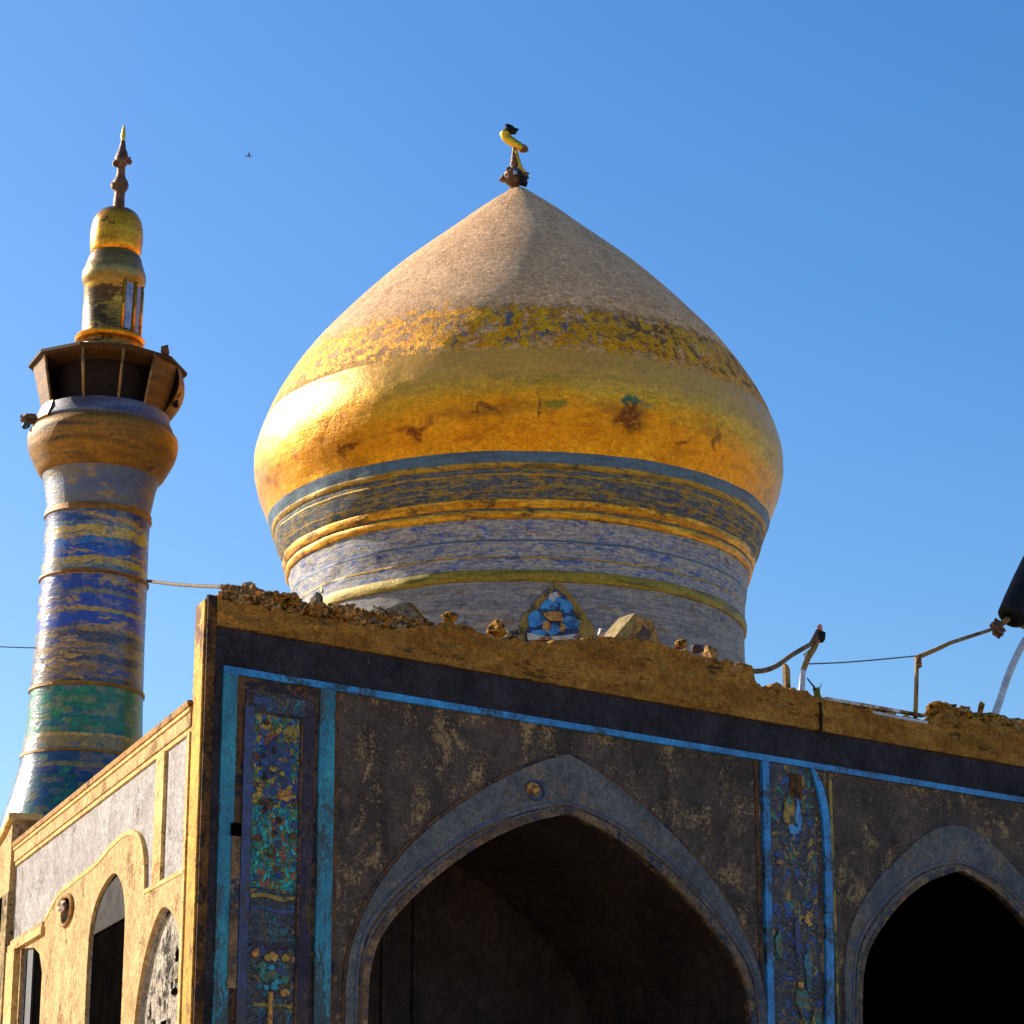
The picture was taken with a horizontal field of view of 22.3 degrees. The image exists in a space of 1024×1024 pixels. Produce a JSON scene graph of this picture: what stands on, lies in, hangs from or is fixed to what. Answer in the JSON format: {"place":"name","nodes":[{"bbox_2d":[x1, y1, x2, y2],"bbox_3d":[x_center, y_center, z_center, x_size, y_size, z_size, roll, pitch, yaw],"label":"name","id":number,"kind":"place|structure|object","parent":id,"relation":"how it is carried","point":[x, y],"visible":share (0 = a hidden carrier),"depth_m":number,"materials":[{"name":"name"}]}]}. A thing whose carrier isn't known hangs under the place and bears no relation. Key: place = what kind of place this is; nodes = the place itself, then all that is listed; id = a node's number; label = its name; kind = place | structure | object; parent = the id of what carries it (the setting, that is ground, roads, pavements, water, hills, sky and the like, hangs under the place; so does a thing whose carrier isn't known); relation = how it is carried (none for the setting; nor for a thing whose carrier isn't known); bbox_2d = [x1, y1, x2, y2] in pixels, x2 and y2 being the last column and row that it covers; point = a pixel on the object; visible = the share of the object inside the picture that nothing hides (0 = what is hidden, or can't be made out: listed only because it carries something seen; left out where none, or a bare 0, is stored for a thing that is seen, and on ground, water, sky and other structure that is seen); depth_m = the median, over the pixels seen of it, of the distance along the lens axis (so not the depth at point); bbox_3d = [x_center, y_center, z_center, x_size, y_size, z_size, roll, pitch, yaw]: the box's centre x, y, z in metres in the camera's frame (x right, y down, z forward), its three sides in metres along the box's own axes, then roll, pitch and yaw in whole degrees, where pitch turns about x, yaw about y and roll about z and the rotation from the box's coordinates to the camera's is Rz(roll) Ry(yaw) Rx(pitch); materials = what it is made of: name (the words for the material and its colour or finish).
{"place":"outdoors","nodes":[
{"label":"outdoors","id":0,"kind":"place"},
{"bbox_2d":[0,0,1023,819],"label":"sky","id":1,"kind":"structure","parent":0,"point":[834,188],"materials":[{"name":"blue"}]},
{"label":"brick fragment","id":2,"kind":"object","parent":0,"visible":0},
{"bbox_2d":[411,616,423,625],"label":"brick fragment","id":3,"kind":"object","parent":2,"relation":"on","point":[419,619],"visible":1,"depth_m":34.94,"materials":[{"name":"brown brick"}]},
{"label":"pavement","id":4,"kind":"structure","parent":0,"visible":0},
{"bbox_2d":[0,594,1023,1023],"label":"shrine building","id":5,"kind":"structure","parent":4,"relation":"on","point":[282,816],"depth_m":37.22,"materials":[{"name":"brown stone"}]},
{"bbox_2d":[23,949,41,1023],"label":"side window","id":6,"kind":"structure","parent":5,"relation":"in","point":[38,971],"depth_m":41.06,"materials":[{"name":"black glass"}]},
{"bbox_2d":[0,125,186,830],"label":"minaret","id":7,"kind":"object","parent":5,"relation":"on","point":[102,442],"visible":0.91,"depth_m":47.12,"materials":[{"name":"tile"}]},
{"bbox_2d":[0,646,35,647],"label":"faint wire","id":8,"kind":"object","parent":7,"relation":"attached to","point":[17,647],"visible":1,"depth_m":46.83,"materials":[{"name":"grey metal"}]},
{"bbox_2d":[124,282,133,328],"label":"lantern window","id":9,"kind":"structure","parent":7,"relation":"in","point":[129,290],"depth_m":48.74,"materials":[{"name":"blue glass"}]},
{"bbox_2d":[135,286,140,332],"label":"lantern window","id":10,"kind":"structure","parent":7,"relation":"in","point":[139,289],"depth_m":48.94,"materials":[{"name":"blue glass"}]},
{"bbox_2d":[147,579,220,588],"bbox_3d":[-5.162,1.106,40.340,0.060,3.721,13.744,4,-17,-12],"label":"overhead wire","id":11,"kind":"object","parent":7,"relation":"attached to","point":[185,584],"visible":0.98,"depth_m":39.11,"materials":[{"name":"grey metal"}]},
{"bbox_2d":[89,875,124,1023],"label":"arched window","id":12,"kind":"structure","parent":5,"relation":"in","point":[108,945],"depth_m":36.23,"materials":[{"name":"black glass"}]},
{"bbox_2d":[228,593,237,601],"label":"brick fragment","id":13,"kind":"object","parent":5,"relation":"on","point":[231,597],"visible":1,"depth_m":33.19,"materials":[{"name":"brown brick"}]},
{"bbox_2d":[226,584,237,593],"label":"brick fragment","id":14,"kind":"object","parent":13,"relation":"on","point":[232,589],"visible":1,"depth_m":33.22,"materials":[{"name":"brown brick"}]},
{"bbox_2d":[230,593,252,604],"bbox_3d":[-3.476,1.155,33.263,0.276,0.182,0.307,-15,-38,41],"label":"brick fragment","id":15,"kind":"object","parent":5,"relation":"on","point":[241,599],"visible":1,"depth_m":33.18,"materials":[{"name":"brown brick"}]},
{"bbox_2d":[234,589,252,599],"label":"brick fragment","id":16,"kind":"object","parent":5,"relation":"on","point":[246,594],"visible":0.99,"depth_m":33.28,"materials":[{"name":"brown brick"}]},
{"bbox_2d":[253,597,264,607],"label":"brick fragment","id":17,"kind":"object","parent":5,"relation":"on","point":[257,601],"visible":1,"depth_m":33.39,"materials":[{"name":"brown brick"}]},
{"bbox_2d":[259,601,269,607],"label":"brick fragment","id":18,"kind":"object","parent":5,"relation":"on","point":[263,604],"visible":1,"depth_m":33.43,"materials":[{"name":"brown brick"}]},
{"bbox_2d":[261,595,267,602],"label":"brick fragment","id":19,"kind":"object","parent":18,"relation":"on","point":[264,599],"visible":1,"depth_m":33.45,"materials":[{"name":"brown brick"}]},
{"bbox_2d":[266,600,280,610],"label":"brick fragment","id":20,"kind":"object","parent":5,"relation":"on","point":[275,606],"visible":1,"depth_m":33.50,"materials":[{"name":"brown brick"}]},
{"bbox_2d":[266,595,275,604],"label":"brick fragment","id":21,"kind":"object","parent":20,"relation":"on","point":[270,599],"visible":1,"depth_m":33.47,"materials":[{"name":"brown brick"}]},
{"bbox_2d":[280,603,291,611],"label":"brick fragment","id":22,"kind":"object","parent":5,"relation":"on","point":[284,606],"visible":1,"depth_m":33.60,"materials":[{"name":"brown brick"}]},
{"bbox_2d":[286,605,301,613],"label":"brick fragment","id":23,"kind":"object","parent":5,"relation":"on","point":[293,610],"visible":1,"depth_m":33.71,"materials":[{"name":"brown brick"}]},
{"bbox_2d":[281,592,293,604],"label":"brick fragment","id":24,"kind":"object","parent":23,"relation":"on","point":[286,596],"visible":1,"depth_m":33.68,"materials":[{"name":"brown brick"}]},
{"bbox_2d":[288,593,299,605],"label":"brick fragment","id":25,"kind":"object","parent":23,"relation":"on","point":[296,598],"visible":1,"depth_m":33.73,"materials":[{"name":"brown brick"}]},
{"bbox_2d":[297,601,307,614],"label":"brick fragment","id":26,"kind":"object","parent":23,"relation":"on","point":[304,606],"visible":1,"depth_m":33.82,"materials":[{"name":"brown brick"}]},
{"bbox_2d":[290,605,299,613],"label":"brick fragment","id":27,"kind":"object","parent":5,"relation":"on","point":[296,610],"visible":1,"depth_m":33.71,"materials":[{"name":"brown brick"}]},
{"bbox_2d":[303,607,321,617],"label":"brick fragment","id":28,"kind":"object","parent":5,"relation":"on","point":[314,614],"visible":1,"depth_m":33.88,"materials":[{"name":"brown brick"}]},
{"bbox_2d":[304,602,324,615],"bbox_3d":[-2.600,1.271,33.928,0.260,0.195,0.195,-8,-18,25],"label":"brick fragment","id":29,"kind":"object","parent":28,"relation":"on","point":[318,608],"visible":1,"depth_m":33.90,"materials":[{"name":"brown brick"}]},
{"bbox_2d":[304,601,314,613],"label":"brick fragment","id":30,"kind":"object","parent":29,"relation":"on","point":[310,604],"visible":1,"depth_m":33.88,"materials":[{"name":"brown brick"}]},
{"bbox_2d":[321,602,329,617],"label":"brick fragment","id":31,"kind":"object","parent":5,"relation":"on","point":[325,611],"visible":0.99,"depth_m":34.05,"materials":[{"name":"brown brick"}]},
{"bbox_2d":[309,592,322,603],"bbox_3d":[-2.568,1.200,34.133,0.226,0.316,0.143,-16,-23,42],"label":"mortar block","id":32,"kind":"object","parent":31,"relation":"on","point":[316,597],"depth_m":34.09,"materials":[{"name":"grey concrete"}]},
{"bbox_2d":[332,609,342,621],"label":"brick fragment","id":33,"kind":"object","parent":5,"relation":"on","point":[337,615],"visible":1,"depth_m":34.12,"materials":[{"name":"brown brick"}]},
{"bbox_2d":[331,605,342,612],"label":"brick fragment","id":34,"kind":"object","parent":33,"relation":"on","point":[335,608],"visible":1,"depth_m":34.13,"materials":[{"name":"brown brick"}]},
{"bbox_2d":[332,602,356,620],"bbox_3d":[-2.192,1.311,34.267,0.292,0.246,0.285,-5,-9,-45],"label":"brick fragment","id":35,"kind":"object","parent":5,"relation":"on","point":[348,610],"visible":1,"depth_m":34.21,"materials":[{"name":"brown brick"}]},
{"bbox_2d":[343,616,357,622],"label":"brick fragment","id":36,"kind":"object","parent":5,"relation":"on","point":[348,620],"visible":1,"depth_m":34.27,"materials":[{"name":"brown brick"}]},
{"bbox_2d":[351,614,365,624],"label":"brick fragment","id":37,"kind":"object","parent":5,"relation":"on","point":[358,620],"visible":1,"depth_m":34.35,"materials":[{"name":"brown brick"}]},
{"bbox_2d":[362,617,370,625],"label":"brick fragment","id":38,"kind":"object","parent":5,"relation":"on","point":[368,620],"visible":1,"depth_m":34.43,"materials":[{"name":"brown brick"}]},
{"bbox_2d":[364,610,372,617],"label":"brick fragment","id":39,"kind":"object","parent":38,"relation":"on","point":[368,614],"visible":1,"depth_m":34.52,"materials":[{"name":"brown brick"}]},
{"bbox_2d":[370,617,383,628],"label":"brick fragment","id":40,"kind":"object","parent":5,"relation":"on","point":[373,620],"visible":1,"depth_m":34.50,"materials":[{"name":"brown brick"}]},
{"bbox_2d":[372,612,396,628],"bbox_3d":[-1.715,1.481,34.653,0.421,0.276,0.281,4,-17,-12],"label":"brick fragment","id":41,"kind":"object","parent":5,"relation":"on","point":[379,616],"visible":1,"depth_m":34.55,"materials":[{"name":"brown brick"}]},
{"bbox_2d":[387,620,406,630],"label":"brick fragment","id":42,"kind":"object","parent":5,"relation":"on","point":[401,625],"visible":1,"depth_m":34.66,"materials":[{"name":"grey brick"}]},
{"bbox_2d":[389,611,402,623],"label":"brick fragment","id":43,"kind":"object","parent":42,"relation":"on","point":[399,615],"visible":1,"depth_m":34.73,"materials":[{"name":"brown brick"}]},
{"bbox_2d":[401,615,407,622],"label":"brick fragment","id":44,"kind":"object","parent":42,"relation":"on","point":[404,619],"visible":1,"depth_m":34.79,"materials":[{"name":"brown brick"}]},
{"bbox_2d":[388,603,433,625],"bbox_3d":[-1.395,1.516,35.193,0.850,0.591,0.140,13,-21,-36],"label":"plaster slab","id":45,"kind":"object","parent":5,"relation":"on","point":[409,609],"depth_m":35.22,"materials":[{"name":"stone"}]},
{"bbox_2d":[406,621,423,627],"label":"brick fragment","id":46,"kind":"object","parent":5,"relation":"on","point":[409,625],"visible":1,"depth_m":34.88,"materials":[{"name":"brown brick"}]},
{"bbox_2d":[441,611,457,622],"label":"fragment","id":47,"kind":"object","parent":5,"relation":"on","point":[449,616],"visible":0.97,"depth_m":35.40,"materials":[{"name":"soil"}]},
{"bbox_2d":[487,619,506,637],"bbox_3d":[-0.229,1.611,35.947,0.265,0.244,0.249,-8,-18,25],"label":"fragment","id":48,"kind":"object","parent":5,"relation":"on","point":[496,628],"visible":1,"depth_m":35.88,"materials":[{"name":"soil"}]},
{"bbox_2d":[504,630,520,639],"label":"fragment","id":49,"kind":"object","parent":5,"relation":"on","point":[511,634],"visible":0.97,"depth_m":36.02,"materials":[{"name":"grey stone"}]},
{"bbox_2d":[254,124,782,662],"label":"dome","id":50,"kind":"structure","parent":5,"relation":"on","point":[528,414],"depth_m":48.15,"materials":[{"name":"gold metal"}]},
{"bbox_2d":[598,628,605,636],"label":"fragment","id":51,"kind":"object","parent":5,"relation":"on","point":[601,631],"visible":1,"depth_m":37.09,"materials":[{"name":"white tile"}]},
{"bbox_2d":[604,613,659,642],"bbox_3d":[1.698,1.753,37.581,0.920,0.510,0.400,13,-21,-36],"label":"masonry wedge","id":52,"kind":"object","parent":5,"relation":"on","point":[633,626],"visible":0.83,"depth_m":37.47,"materials":[{"name":"stone"}]},
{"bbox_2d":[674,639,686,648],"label":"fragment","id":53,"kind":"object","parent":5,"relation":"on","point":[680,643],"visible":1,"depth_m":37.99,"materials":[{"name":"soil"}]},
{"bbox_2d":[689,643,703,653],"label":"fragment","id":54,"kind":"object","parent":5,"relation":"on","point":[696,648],"visible":1,"depth_m":38.17,"materials":[{"name":"grey stone"}]},
{"bbox_2d":[702,645,717,659],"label":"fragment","id":55,"kind":"object","parent":5,"relation":"on","point":[710,652],"visible":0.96,"depth_m":38.30,"materials":[{"name":"beige stone"}]},
{"bbox_2d":[729,662,744,672],"bbox_3d":[3.276,2.308,38.449,0.396,0.176,0.261,1,-14,-35],"label":"mud lump","id":56,"kind":"object","parent":5,"relation":"on","point":[737,668],"visible":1,"depth_m":38.37,"materials":[{"name":"soil"}]},
{"bbox_2d":[783,663,790,687],"bbox_3d":[4.144,2.515,39.230,0.100,0.450,0.060,13,-21,-36],"label":"wooden stake","id":57,"kind":"object","parent":5,"relation":"on","point":[786,678],"visible":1,"depth_m":39.21,"materials":[{"name":"brown wood"}]},
{"bbox_2d":[798,624,825,690],"bbox_3d":[4.554,2.267,39.662,0.589,1.223,0.186,10,-19,-32],"label":"bent post","id":58,"kind":"object","parent":5,"relation":"on","point":[818,636],"visible":1,"depth_m":39.63,"materials":[{"name":"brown metal"}]},
{"bbox_2d":[753,641,814,673],"bbox_3d":[3.974,2.171,39.178,1.652,0.714,0.118,14,-21,-39],"label":"brown cable","id":59,"kind":"object","parent":58,"relation":"hanging from","point":[783,660],"visible":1,"depth_m":39.23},
{"bbox_2d":[808,655,915,664],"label":"thin wire","id":60,"kind":"object","parent":58,"relation":"attached to","point":[863,660],"visible":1,"depth_m":40.36,"materials":[{"name":"black metal"}]},
{"bbox_2d":[807,678,821,697],"bbox_3d":[4.602,2.692,39.566,0.314,0.306,0.122,7,-18,-22],"label":"dry twig","id":61,"kind":"object","parent":5,"relation":"on","point":[816,691],"visible":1,"depth_m":39.54,"materials":[{"name":"plant"}]},
{"bbox_2d":[822,697,900,713],"bbox_3d":[5.351,2.973,39.926,1.653,0.052,0.160,12,-20,-37],"label":"plank","id":62,"kind":"object","parent":5,"relation":"on","point":[865,706],"visible":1,"depth_m":39.87,"materials":[{"name":"white wood"}]},
{"bbox_2d":[859,702,925,717],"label":"plank","id":63,"kind":"object","parent":5,"relation":"on","point":[910,713],"visible":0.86,"depth_m":40.79,"materials":[{"name":"wood"}]},
{"bbox_2d":[873,711,927,723],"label":"plank","id":64,"kind":"object","parent":5,"relation":"on","point":[899,717],"visible":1,"depth_m":40.33,"materials":[{"name":"grey wood"}]},
{"bbox_2d":[924,708,947,716],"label":"ridge brick","id":65,"kind":"object","parent":5,"relation":"on","point":[932,711],"visible":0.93,"depth_m":41.08,"materials":[{"name":"brown brick"}]},
{"bbox_2d":[926,701,945,710],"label":"ridge brick","id":66,"kind":"object","parent":65,"relation":"on","point":[937,704],"visible":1,"depth_m":41.15,"materials":[{"name":"brown brick"}]},
{"bbox_2d":[943,702,956,711],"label":"ridge brick","id":67,"kind":"object","parent":65,"relation":"on","point":[950,707],"visible":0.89,"depth_m":41.21,"materials":[{"name":"brown brick"}]},
{"bbox_2d":[913,628,990,718],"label":"bent pole","id":68,"kind":"object","parent":5,"relation":"on","point":[918,661],"visible":1,"depth_m":41.17,"materials":[{"name":"metal"}]},
{"bbox_2d":[954,712,965,717],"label":"ridge brick","id":69,"kind":"object","parent":5,"relation":"on","point":[959,715],"visible":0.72,"depth_m":41.35,"materials":[{"name":"brown brick"}]},
{"bbox_2d":[956,706,972,713],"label":"ridge brick","id":70,"kind":"object","parent":69,"relation":"on","point":[964,709],"visible":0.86,"depth_m":41.45,"materials":[{"name":"brown brick"}]},
{"bbox_2d":[959,705,974,716],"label":"ridge brick","id":71,"kind":"object","parent":5,"relation":"on","point":[969,714],"visible":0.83,"depth_m":41.48,"materials":[{"name":"brown brick"}]},
{"bbox_2d":[966,715,977,719],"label":"ridge brick","id":72,"kind":"object","parent":5,"relation":"on","point":[973,717],"visible":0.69,"depth_m":41.49,"materials":[{"name":"brown brick"}]},
{"bbox_2d":[981,719,990,723],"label":"ridge brick","id":73,"kind":"object","parent":5,"relation":"on","point":[986,721],"visible":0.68,"depth_m":41.69,"materials":[{"name":"brown brick"}]},
{"bbox_2d":[973,712,988,719],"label":"ridge brick","id":74,"kind":"object","parent":73,"relation":"on","point":[982,715],"visible":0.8,"depth_m":41.67,"materials":[{"name":"brown brick"}]},
{"bbox_2d":[978,701,984,712],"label":"ridge post","id":75,"kind":"object","parent":74,"relation":"on","point":[981,705],"visible":1,"depth_m":41.83,"materials":[{"name":"wood"}]},
{"bbox_2d":[988,717,1000,725],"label":"ridge brick","id":76,"kind":"object","parent":5,"relation":"on","point":[992,720],"visible":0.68,"depth_m":41.80,"materials":[{"name":"brown brick"}]},
{"bbox_2d":[988,712,999,720],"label":"ridge brick","id":77,"kind":"object","parent":76,"relation":"on","point":[995,717],"visible":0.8,"depth_m":41.85,"materials":[{"name":"brown brick"}]},
{"bbox_2d":[992,637,1023,713],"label":"curved pipe","id":78,"kind":"object","parent":76,"relation":"on","point":[1018,652],"visible":1,"depth_m":42.36,"materials":[{"name":"grey metal"}]},
{"bbox_2d":[989,556,1023,638],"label":"floodlight","id":79,"kind":"object","parent":78,"relation":"attached to","point":[1011,611],"visible":1,"depth_m":42.76,"materials":[{"name":"brown metal"}]},
{"bbox_2d":[999,720,1010,726],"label":"ridge brick","id":80,"kind":"object","parent":5,"relation":"on","point":[1003,723],"visible":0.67,"depth_m":41.94,"materials":[{"name":"brown brick"}]},
{"bbox_2d":[999,715,1009,723],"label":"ridge brick","id":81,"kind":"object","parent":80,"relation":"on","point":[1004,718],"visible":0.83,"depth_m":41.99,"materials":[{"name":"brown brick"}]},
{"bbox_2d":[1007,723,1022,731],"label":"ridge brick","id":82,"kind":"object","parent":5,"relation":"on","point":[1016,726],"visible":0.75,"depth_m":42.15,"materials":[{"name":"brown brick"}]},
{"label":"brick fragment","id":83,"kind":"object","parent":5,"relation":"on","visible":0},
{"bbox_2d":[241,582,252,589],"bbox_3d":[-3.425,1.038,33.476,0.154,0.311,0.206,25,-28,-31],"label":"mortar block","id":84,"kind":"object","parent":83,"relation":"on","point":[247,583],"depth_m":33.44,"materials":[{"name":"beige concrete"}]},
{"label":"brick fragment","id":85,"kind":"object","parent":5,"relation":"on","visible":0},
{"bbox_2d":[374,613,392,625],"bbox_3d":[-1.750,1.453,34.636,0.291,0.185,0.281,9,-19,-28],"label":"brick fragment","id":86,"kind":"object","parent":85,"relation":"on","point":[390,616],"visible":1,"depth_m":34.57,"materials":[{"name":"brown brick"}]},
{"bbox_2d":[373,605,394,620],"bbox_3d":[-1.722,1.404,34.732,0.355,0.275,0.320,6,-17,-15],"label":"brick fragment","id":87,"kind":"object","parent":86,"relation":"on","point":[383,612],"visible":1,"depth_m":34.63,"materials":[{"name":"grey brick"}]},
{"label":"brick fragment","id":88,"kind":"object","parent":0,"visible":0},
{"bbox_2d":[241,583,261,600],"bbox_3d":[-3.356,1.053,33.435,0.301,0.226,0.308,10,-19,-16],"label":"brick fragment","id":89,"kind":"object","parent":88,"relation":"on","point":[254,591],"visible":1,"depth_m":33.36,"materials":[{"name":"brown brick"}]},
{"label":"brick fragment","id":90,"kind":"object","parent":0,"visible":0},
{"bbox_2d":[270,590,285,603],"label":"brick fragment","id":91,"kind":"object","parent":90,"relation":"on","point":[276,594],"visible":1,"depth_m":33.57,"materials":[{"name":"brown brick"}]},
{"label":"brick fragment","id":92,"kind":"object","parent":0,"visible":0},
{"bbox_2d":[218,590,227,598],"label":"brick fragment","id":93,"kind":"object","parent":92,"relation":"on","point":[222,596],"visible":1,"depth_m":33.19,"materials":[{"name":"brown brick"}]},
{"bbox_2d":[220,584,230,593],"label":"brick fragment","id":94,"kind":"object","parent":93,"relation":"on","point":[225,588],"visible":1,"depth_m":33.17,"materials":[{"name":"brown brick"}]},
{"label":"brick fragment","id":95,"kind":"object","parent":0,"visible":0},
{"bbox_2d":[327,608,333,617],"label":"brick fragment","id":96,"kind":"object","parent":95,"relation":"on","point":[330,612],"visible":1,"depth_m":34.07,"materials":[{"name":"brown brick"}]},
{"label":"brick fragment","id":97,"kind":"object","parent":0,"visible":0},
{"bbox_2d":[387,612,397,620],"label":"brick fragment","id":98,"kind":"object","parent":97,"relation":"on","point":[394,614],"visible":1,"depth_m":34.64,"materials":[{"name":"brown brick"}]},
{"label":"ridge brick","id":99,"kind":"object","parent":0,"visible":0},
{"bbox_2d":[1007,718,1023,725],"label":"ridge brick","id":100,"kind":"object","parent":99,"relation":"on","point":[1015,721],"visible":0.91,"depth_m":42.20,"materials":[{"name":"brown brick"}]}
]}

